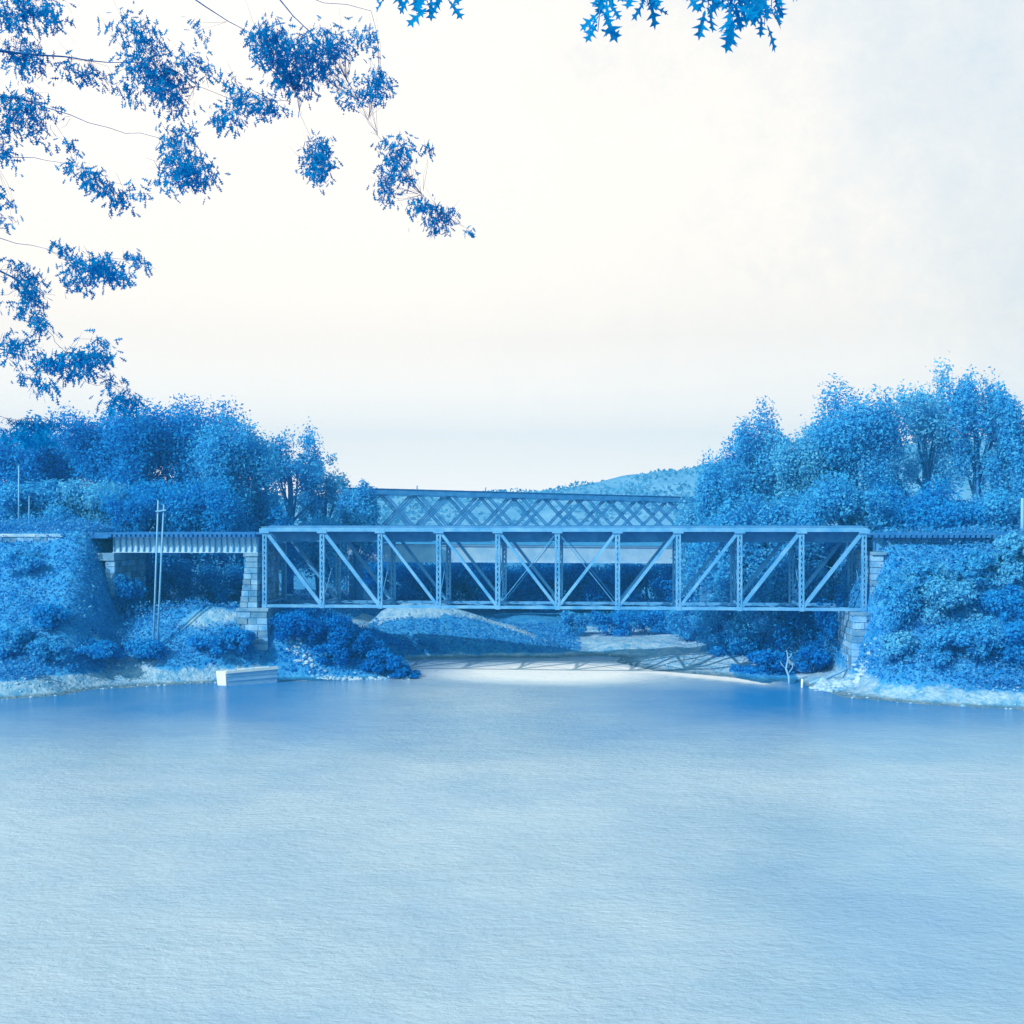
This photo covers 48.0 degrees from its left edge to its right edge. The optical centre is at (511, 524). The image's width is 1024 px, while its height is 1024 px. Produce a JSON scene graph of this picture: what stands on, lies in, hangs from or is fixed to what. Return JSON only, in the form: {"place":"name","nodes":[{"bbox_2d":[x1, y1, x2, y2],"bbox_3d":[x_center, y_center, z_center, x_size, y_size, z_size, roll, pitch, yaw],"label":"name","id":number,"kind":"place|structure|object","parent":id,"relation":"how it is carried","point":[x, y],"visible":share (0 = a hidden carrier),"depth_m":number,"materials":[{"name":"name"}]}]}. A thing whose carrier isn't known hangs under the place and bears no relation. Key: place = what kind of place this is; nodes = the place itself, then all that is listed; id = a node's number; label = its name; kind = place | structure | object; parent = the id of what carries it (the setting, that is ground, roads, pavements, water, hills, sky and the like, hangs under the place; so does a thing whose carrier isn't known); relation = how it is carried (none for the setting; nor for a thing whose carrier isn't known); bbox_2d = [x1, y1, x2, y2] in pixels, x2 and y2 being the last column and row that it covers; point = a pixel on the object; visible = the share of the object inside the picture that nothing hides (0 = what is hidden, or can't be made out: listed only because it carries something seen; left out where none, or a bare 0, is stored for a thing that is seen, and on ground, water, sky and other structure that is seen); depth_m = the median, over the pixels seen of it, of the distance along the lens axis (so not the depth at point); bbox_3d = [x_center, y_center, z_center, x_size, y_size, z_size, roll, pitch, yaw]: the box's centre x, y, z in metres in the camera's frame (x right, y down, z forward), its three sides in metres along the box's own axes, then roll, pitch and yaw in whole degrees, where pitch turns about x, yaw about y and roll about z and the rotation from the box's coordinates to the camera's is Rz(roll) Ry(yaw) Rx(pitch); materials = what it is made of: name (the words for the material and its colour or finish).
{"place":"outdoors","nodes":[
{"label":"outdoors","id":0,"kind":"place"},
{"bbox_2d":[0,656,1023,1023],"bbox_3d":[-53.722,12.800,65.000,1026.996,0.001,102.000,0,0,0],"label":"river","id":1,"kind":"structure","parent":0,"point":[538,840],"depth_m":44.91,"materials":[{"name":"liquid"}]},
{"bbox_2d":[216,666,277,685],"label":"scow","id":2,"kind":"object","parent":1,"relation":"on","point":[250,676],"visible":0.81,"depth_m":91.95,"materials":[{"name":"blue paint"}]},
{"bbox_2d":[0,527,1023,709],"bbox_3d":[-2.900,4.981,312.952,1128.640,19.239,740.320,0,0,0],"label":"ground","id":3,"kind":"structure","parent":0,"point":[942,692],"depth_m":95.86,"materials":[{"name":"plant"}]},
{"bbox_2d":[0,623,32,657],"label":"bush","id":4,"kind":"object","parent":3,"relation":"on","point":[16,635],"visible":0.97,"depth_m":89.93,"materials":[{"name":"blue plant"}]},
{"bbox_2d":[0,548,45,572],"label":"bush","id":5,"kind":"object","parent":3,"relation":"on","point":[23,562],"visible":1,"depth_m":95.25,"materials":[{"name":"blue plant"}]},
{"bbox_2d":[0,534,64,542],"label":"retaining wall","id":6,"kind":"structure","parent":3,"relation":"on","point":[18,537],"depth_m":98.28,"materials":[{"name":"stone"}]},
{"bbox_2d":[0,410,70,509],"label":"tree","id":7,"kind":"object","parent":3,"relation":"on","point":[36,465],"visible":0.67,"depth_m":121.05,"materials":[{"name":"blue plant"}]},
{"bbox_2d":[0,477,83,526],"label":"tree","id":8,"kind":"object","parent":3,"relation":"on","point":[40,494],"visible":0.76,"depth_m":108.97,"materials":[{"name":"blue plant"}]},
{"bbox_2d":[24,636,75,663],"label":"bush","id":9,"kind":"object","parent":3,"relation":"on","point":[43,648],"visible":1,"depth_m":89.53,"materials":[{"name":"blue plant"}]},
{"bbox_2d":[28,602,72,629],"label":"bush","id":10,"kind":"object","parent":3,"relation":"on","point":[44,616],"visible":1,"depth_m":91.34,"materials":[{"name":"blue plant"}]},
{"bbox_2d":[42,477,130,525],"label":"tree","id":11,"kind":"object","parent":3,"relation":"on","point":[80,497],"visible":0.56,"depth_m":109.77,"materials":[{"name":"blue plant"}]},
{"bbox_2d":[73,637,128,662],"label":"bush","id":12,"kind":"object","parent":3,"relation":"on","point":[95,649],"visible":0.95,"depth_m":91.68,"materials":[{"name":"blue plant"}]},
{"bbox_2d":[42,401,164,519],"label":"tree","id":13,"kind":"object","parent":3,"relation":"on","point":[95,447],"visible":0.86,"depth_m":118.40,"materials":[{"name":"blue plant"}]},
{"bbox_2d":[86,532,145,596],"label":"stone abutment","id":14,"kind":"object","parent":3,"relation":"on","point":[130,565],"visible":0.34,"depth_m":99.37,"materials":[{"name":"stone"}]},
{"bbox_2d":[98,486,158,531],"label":"bush","id":15,"kind":"object","parent":3,"relation":"on","point":[128,514],"visible":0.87,"depth_m":105.61,"materials":[{"name":"blue plant"}]},
{"bbox_2d":[108,573,148,613],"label":"bush","id":16,"kind":"object","parent":3,"relation":"on","point":[127,589],"visible":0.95,"depth_m":98.71,"materials":[{"name":"blue plant"}]},
{"bbox_2d":[118,638,165,661],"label":"bush","id":17,"kind":"object","parent":3,"relation":"on","point":[149,648],"visible":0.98,"depth_m":93.51,"materials":[{"name":"blue plant"}]},
{"bbox_2d":[110,476,187,566],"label":"tree","id":18,"kind":"object","parent":3,"relation":"on","point":[152,487],"visible":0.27,"depth_m":112.46,"materials":[{"name":"blue plant"}]},
{"bbox_2d":[0,513,300,680],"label":"undergrowth","id":19,"kind":"object","parent":3,"relation":"on","point":[49,524],"visible":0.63,"depth_m":96.53,"materials":[{"name":"blue plant"}]},
{"bbox_2d":[153,500,165,639],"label":"telegraph pole","id":20,"kind":"object","parent":3,"relation":"on","point":[158,510],"visible":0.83,"depth_m":94.94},
{"bbox_2d":[145,557,198,606],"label":"bush","id":21,"kind":"object","parent":3,"relation":"on","point":[178,574],"visible":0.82,"depth_m":107.50,"materials":[{"name":"blue plant"}]},
{"bbox_2d":[100,393,251,597],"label":"tree","id":22,"kind":"object","parent":3,"relation":"on","point":[173,436],"visible":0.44,"depth_m":121.62,"materials":[{"name":"blue plant"}]},
{"bbox_2d":[152,467,252,599],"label":"tree","id":23,"kind":"object","parent":3,"relation":"on","point":[189,511],"visible":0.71,"depth_m":108.13,"materials":[{"name":"blue plant"}]},
{"bbox_2d":[184,633,236,657],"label":"bush","id":24,"kind":"object","parent":3,"relation":"on","point":[213,643],"visible":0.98,"depth_m":94.05,"materials":[{"name":"blue plant"}]},
{"bbox_2d":[184,556,244,603],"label":"bush","id":25,"kind":"object","parent":3,"relation":"on","point":[214,578],"visible":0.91,"depth_m":107.79,"materials":[{"name":"blue plant"}]},
{"bbox_2d":[185,412,289,598],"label":"tree","id":26,"kind":"object","parent":3,"relation":"on","point":[248,457],"visible":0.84,"depth_m":114.33,"materials":[{"name":"blue plant"}]},
{"bbox_2d":[0,0,475,451],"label":"overhanging tree","id":27,"kind":"object","parent":3,"relation":"on","point":[99,267],"visible":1,"depth_m":11.20,"materials":[{"name":"blue plant"}]},
{"bbox_2d":[221,625,257,655],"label":"bush","id":28,"kind":"object","parent":3,"relation":"on","point":[244,639],"visible":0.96,"depth_m":94.71,"materials":[{"name":"blue plant"}]},
{"bbox_2d":[236,552,293,652],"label":"stone pier","id":29,"kind":"structure","parent":3,"relation":"on","point":[253,615],"depth_m":97.16,"materials":[{"name":"stone"}]},
{"bbox_2d":[108,532,273,552],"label":"girder bridge","id":30,"kind":"structure","parent":29,"relation":"on","point":[194,542],"depth_m":98.51,"materials":[{"name":"paint"}]},
{"bbox_2d":[239,486,301,580],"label":"tree","id":31,"kind":"object","parent":3,"relation":"on","point":[255,523],"visible":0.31,"depth_m":116.23,"materials":[{"name":"blue plant"}]},
{"bbox_2d":[244,416,335,593],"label":"tree","id":32,"kind":"object","parent":3,"relation":"on","point":[298,465],"visible":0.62,"depth_m":129.67,"materials":[{"name":"blue plant"}]},
{"bbox_2d":[269,607,318,641],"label":"bush","id":33,"kind":"object","parent":3,"relation":"on","point":[297,622],"visible":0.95,"depth_m":95.94,"materials":[{"name":"blue plant"}]},
{"bbox_2d":[280,510,359,597],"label":"tree","id":34,"kind":"object","parent":3,"relation":"on","point":[310,550],"visible":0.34,"depth_m":122.17,"materials":[{"name":"blue plant"}]},
{"bbox_2d":[295,444,351,592],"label":"tree","id":35,"kind":"object","parent":3,"relation":"on","point":[333,487],"visible":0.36,"depth_m":132.78,"materials":[{"name":"blue plant"}]},
{"bbox_2d":[305,610,355,649],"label":"bush","id":36,"kind":"object","parent":3,"relation":"on","point":[337,624],"visible":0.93,"depth_m":96.24,"materials":[{"name":"blue plant"}]},
{"bbox_2d":[313,634,350,666],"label":"bush","id":37,"kind":"object","parent":3,"relation":"on","point":[337,651],"visible":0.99,"depth_m":95.53,"materials":[{"name":"blue plant"}]},
{"bbox_2d":[286,635,410,680],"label":"rubble","id":38,"kind":"object","parent":3,"relation":"on","point":[345,677],"visible":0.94,"depth_m":95.60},
{"bbox_2d":[272,598,439,674],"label":"undergrowth","id":39,"kind":"object","parent":3,"relation":"on","point":[380,641],"visible":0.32,"depth_m":102.29,"materials":[{"name":"blue plant"}]},
{"bbox_2d":[334,478,383,608],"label":"tree","id":40,"kind":"object","parent":3,"relation":"on","point":[362,509],"visible":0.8,"depth_m":125.23,"materials":[{"name":"blue plant"}]},
{"bbox_2d":[340,629,377,657],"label":"bush","id":41,"kind":"object","parent":3,"relation":"on","point":[361,641],"visible":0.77,"depth_m":96.62,"materials":[{"name":"blue plant"}]},
{"bbox_2d":[358,647,403,672],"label":"bush","id":42,"kind":"object","parent":3,"relation":"on","point":[382,659],"visible":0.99,"depth_m":95.67,"materials":[{"name":"blue plant"}]},
{"bbox_2d":[341,562,432,593],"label":"thicket","id":43,"kind":"object","parent":3,"relation":"on","point":[370,583],"visible":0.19,"depth_m":148.45,"materials":[{"name":"blue plant"}]},
{"bbox_2d":[383,562,473,604],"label":"thicket","id":44,"kind":"object","parent":3,"relation":"on","point":[406,593],"visible":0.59,"depth_m":143.36,"materials":[{"name":"blue plant"}]},
{"bbox_2d":[444,562,514,604],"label":"thicket","id":45,"kind":"object","parent":3,"relation":"on","point":[468,592],"visible":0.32,"depth_m":145.38,"materials":[{"name":"blue plant"}]},
{"bbox_2d":[461,562,554,612],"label":"thicket","id":46,"kind":"object","parent":3,"relation":"on","point":[527,582],"visible":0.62,"depth_m":142.50,"materials":[{"name":"blue plant"}]},
{"bbox_2d":[1,641,1020,708],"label":"beach stones","id":47,"kind":"object","parent":3,"relation":"on","point":[920,692],"visible":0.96,"depth_m":87.86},
{"bbox_2d":[344,484,711,603],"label":"lattice bridge","id":48,"kind":"structure","parent":3,"relation":"on","point":[486,553],"depth_m":134.72,"materials":[{"name":"metal"}]},
{"bbox_2d":[516,563,598,601],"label":"thicket","id":49,"kind":"object","parent":3,"relation":"on","point":[551,578],"visible":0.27,"depth_m":144.31,"materials":[{"name":"blue plant"}]},
{"bbox_2d":[556,610,594,636],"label":"bush","id":50,"kind":"object","parent":3,"relation":"on","point":[568,619],"visible":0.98,"depth_m":123.17,"materials":[{"name":"blue plant"}]},
{"bbox_2d":[375,0,796,52],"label":"oak tree","id":51,"kind":"object","parent":3,"relation":"on","point":[754,10],"visible":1,"depth_m":6.34,"materials":[{"name":"blue plant"}]},
{"bbox_2d":[551,563,647,610],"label":"thicket","id":52,"kind":"object","parent":3,"relation":"on","point":[592,592],"visible":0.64,"depth_m":142.48,"materials":[{"name":"blue plant"}]},
{"bbox_2d":[588,610,635,636],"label":"bush","id":53,"kind":"object","parent":3,"relation":"on","point":[617,619],"visible":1,"depth_m":123.24,"materials":[{"name":"blue plant"}]},
{"bbox_2d":[607,563,669,606],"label":"thicket","id":54,"kind":"object","parent":3,"relation":"on","point":[637,570],"visible":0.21,"depth_m":144.55,"materials":[{"name":"blue plant"}]},
{"bbox_2d":[621,610,673,634],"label":"bush","id":55,"kind":"object","parent":3,"relation":"on","point":[655,620],"visible":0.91,"depth_m":124.90,"materials":[{"name":"blue plant"}]},
{"bbox_2d":[643,563,692,606],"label":"thicket","id":56,"kind":"object","parent":3,"relation":"on","point":[661,578],"visible":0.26,"depth_m":140.06,"materials":[{"name":"blue plant"}]},
{"bbox_2d":[664,605,714,641],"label":"bush","id":57,"kind":"object","parent":3,"relation":"on","point":[679,617],"visible":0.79,"depth_m":115.74,"materials":[{"name":"blue plant"}]},
{"bbox_2d":[669,487,710,605],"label":"tree","id":58,"kind":"object","parent":3,"relation":"on","point":[686,518],"visible":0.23,"depth_m":125.27,"materials":[{"name":"blue plant"}]},
{"bbox_2d":[692,590,746,650],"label":"bush","id":59,"kind":"object","parent":3,"relation":"on","point":[711,617],"visible":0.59,"depth_m":106.29,"materials":[{"name":"blue plant"}]},
{"bbox_2d":[682,446,759,633],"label":"tree","id":60,"kind":"object","parent":3,"relation":"on","point":[715,485],"visible":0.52,"depth_m":117.73,"materials":[{"name":"blue plant"}]},
{"bbox_2d":[688,483,774,622],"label":"tree","id":61,"kind":"object","parent":3,"relation":"on","point":[752,554],"visible":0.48,"depth_m":105.79,"materials":[{"name":"blue plant"}]},
{"bbox_2d":[706,627,761,655],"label":"bush","id":62,"kind":"object","parent":3,"relation":"on","point":[734,649],"visible":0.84,"depth_m":102.50,"materials":[{"name":"blue plant"}]},
{"bbox_2d":[714,395,795,618],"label":"tree","id":63,"kind":"object","parent":3,"relation":"on","point":[745,445],"visible":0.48,"depth_m":120.11,"materials":[{"name":"blue plant"}]},
{"bbox_2d":[724,580,786,654],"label":"bush","id":64,"kind":"object","parent":3,"relation":"on","point":[750,616],"visible":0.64,"depth_m":102.70,"materials":[{"name":"blue plant"}]},
{"bbox_2d":[717,633,793,675],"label":"undergrowth","id":65,"kind":"object","parent":3,"relation":"on","point":[747,668],"visible":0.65,"depth_m":98.17,"materials":[{"name":"blue plant"}]},
{"bbox_2d":[745,649,786,673],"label":"bush","id":66,"kind":"object","parent":3,"relation":"on","point":[768,658],"visible":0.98,"depth_m":95.25,"materials":[{"name":"blue plant"}]},
{"bbox_2d":[746,489,837,634],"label":"tree","id":67,"kind":"object","parent":3,"relation":"on","point":[788,514],"visible":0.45,"depth_m":103.39,"materials":[{"name":"blue plant"}]},
{"bbox_2d":[763,584,824,653],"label":"bush","id":68,"kind":"object","parent":3,"relation":"on","point":[794,618],"visible":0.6,"depth_m":101.96,"materials":[{"name":"blue plant"}]},
{"bbox_2d":[755,417,838,601],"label":"tree","id":69,"kind":"object","parent":3,"relation":"on","point":[797,468],"visible":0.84,"depth_m":117.30,"materials":[{"name":"blue plant"}]},
{"bbox_2d":[788,640,831,673],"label":"bush","id":70,"kind":"object","parent":3,"relation":"on","point":[814,655],"visible":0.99,"depth_m":96.09,"materials":[{"name":"blue plant"}]},
{"bbox_2d":[810,582,848,651],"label":"bush","id":71,"kind":"object","parent":3,"relation":"on","point":[830,618],"visible":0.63,"depth_m":98.21,"materials":[{"name":"blue plant"}]},
{"bbox_2d":[809,637,879,691],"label":"rubble","id":72,"kind":"object","parent":3,"relation":"on","point":[820,684],"visible":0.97,"depth_m":89.78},
{"bbox_2d":[793,466,899,552],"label":"tree","id":73,"kind":"object","parent":3,"relation":"on","point":[842,505],"visible":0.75,"depth_m":105.15,"materials":[{"name":"blue plant"}]},
{"bbox_2d":[796,373,912,524],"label":"tree","id":74,"kind":"object","parent":3,"relation":"on","point":[873,435],"visible":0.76,"depth_m":115.42,"materials":[{"name":"blue plant"}]},
{"bbox_2d":[837,550,886,671],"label":"stone pier","id":75,"kind":"structure","parent":3,"relation":"on","point":[853,625],"depth_m":92.58,"materials":[{"name":"stone"}]},
{"bbox_2d":[259,525,869,611],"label":"truss bridge","id":76,"kind":"structure","parent":75,"relation":"on","point":[666,535],"depth_m":96.43,"materials":[{"name":"paint"}]},
{"bbox_2d":[867,532,1023,550],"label":"girder bridge","id":77,"kind":"structure","parent":75,"relation":"on","point":[874,543],"depth_m":92.63,"materials":[{"name":"paint"}]},
{"bbox_2d":[874,573,908,598],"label":"bush","id":78,"kind":"object","parent":3,"relation":"on","point":[884,582],"visible":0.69,"depth_m":89.48,"materials":[{"name":"blue plant"}]},
{"bbox_2d":[878,629,923,664],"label":"bush","id":79,"kind":"object","parent":3,"relation":"on","point":[900,642],"visible":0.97,"depth_m":85.76,"materials":[{"name":"blue plant"}]},
{"bbox_2d":[877,581,925,631],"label":"bush","id":80,"kind":"object","parent":3,"relation":"on","point":[902,600],"visible":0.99,"depth_m":87.38,"materials":[{"name":"blue plant"}]},
{"bbox_2d":[780,522,1023,690],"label":"undergrowth","id":81,"kind":"object","parent":3,"relation":"on","point":[975,528],"visible":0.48,"depth_m":90.78,"materials":[{"name":"blue plant"}]},
{"bbox_2d":[861,474,967,531],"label":"tree","id":82,"kind":"object","parent":3,"relation":"on","point":[902,510],"visible":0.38,"depth_m":106.77,"materials":[{"name":"blue plant"}]},
{"bbox_2d":[902,557,940,606],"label":"tree","id":83,"kind":"object","parent":3,"relation":"on","point":[928,567],"visible":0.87,"depth_m":88.44,"materials":[{"name":"blue plant"}]},
{"bbox_2d":[895,561,959,590],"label":"bush","id":84,"kind":"object","parent":3,"relation":"on","point":[949,577],"visible":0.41,"depth_m":88.85,"materials":[{"name":"blue plant"}]},
{"bbox_2d":[887,357,974,497],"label":"tree","id":85,"kind":"object","parent":3,"relation":"on","point":[925,420],"visible":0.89,"depth_m":119.36,"materials":[{"name":"blue plant"}]},
{"bbox_2d":[914,628,964,667],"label":"bush","id":86,"kind":"object","parent":3,"relation":"on","point":[934,643],"visible":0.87,"depth_m":84.33,"materials":[{"name":"blue plant"}]},
{"bbox_2d":[917,572,983,630],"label":"bush","id":87,"kind":"object","parent":3,"relation":"on","point":[942,598],"visible":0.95,"depth_m":86.83,"materials":[{"name":"blue plant"}]},
{"bbox_2d":[913,498,1007,531],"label":"tree","id":88,"kind":"object","parent":3,"relation":"on","point":[957,513],"visible":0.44,"depth_m":104.09,"materials":[{"name":"blue plant"}]},
{"bbox_2d":[945,561,996,592],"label":"bush","id":89,"kind":"object","parent":3,"relation":"on","point":[982,581],"visible":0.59,"depth_m":88.98,"materials":[{"name":"blue plant"}]},
{"bbox_2d":[930,612,1013,666],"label":"bush","id":90,"kind":"object","parent":3,"relation":"on","point":[981,635],"visible":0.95,"depth_m":83.78,"materials":[{"name":"blue plant"}]},
{"bbox_2d":[956,548,997,596],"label":"tree","id":91,"kind":"object","parent":3,"relation":"on","point":[976,562],"visible":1,"depth_m":88.49,"materials":[{"name":"blue plant"}]},
{"bbox_2d":[934,364,1023,501],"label":"tree","id":92,"kind":"object","parent":3,"relation":"on","point":[966,409],"visible":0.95,"depth_m":117.61,"materials":[{"name":"blue plant"}]},
{"bbox_2d":[963,487,1023,531],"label":"tree","id":93,"kind":"object","parent":3,"relation":"on","point":[1006,508],"visible":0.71,"depth_m":103.38,"materials":[{"name":"blue plant"}]},
{"bbox_2d":[969,583,1023,622],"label":"bush","id":94,"kind":"object","parent":3,"relation":"on","point":[1005,601],"visible":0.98,"depth_m":86.98,"materials":[{"name":"blue plant"}]},
{"bbox_2d":[977,392,1023,499],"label":"tree","id":95,"kind":"object","parent":3,"relation":"on","point":[1012,470],"visible":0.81,"depth_m":115.63,"materials":[{"name":"blue plant"}]},
{"bbox_2d":[989,618,1023,668],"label":"bush","id":96,"kind":"object","parent":3,"relation":"on","point":[1013,649],"visible":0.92,"depth_m":83.49,"materials":[{"name":"blue plant"}]},
{"bbox_2d":[989,531,1023,579],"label":"tree","id":97,"kind":"object","parent":3,"relation":"on","point":[1009,547],"visible":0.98,"depth_m":88.74,"materials":[{"name":"blue plant"}]},
{"bbox_2d":[989,555,1023,585],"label":"bush","id":98,"kind":"object","parent":3,"relation":"on","point":[1013,570],"visible":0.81,"depth_m":88.51,"materials":[{"name":"blue plant"}]},
{"bbox_2d":[0,0,1023,497],"label":"sky","id":99,"kind":"structure","parent":0,"point":[675,231],"materials":[{"name":"white"}]},
{"bbox_2d":[81,441,1023,531],"bbox_3d":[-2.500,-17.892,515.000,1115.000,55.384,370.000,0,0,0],"label":"hill","id":100,"kind":"structure","parent":0,"point":[545,514],"depth_m":440.36,"materials":[{"name":"plant"}]},
{"bbox_2d":[150,436,1020,524],"bbox_3d":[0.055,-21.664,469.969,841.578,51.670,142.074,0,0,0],"label":"forest","id":101,"kind":"object","parent":100,"relation":"on","point":[584,489],"visible":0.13,"depth_m":456.37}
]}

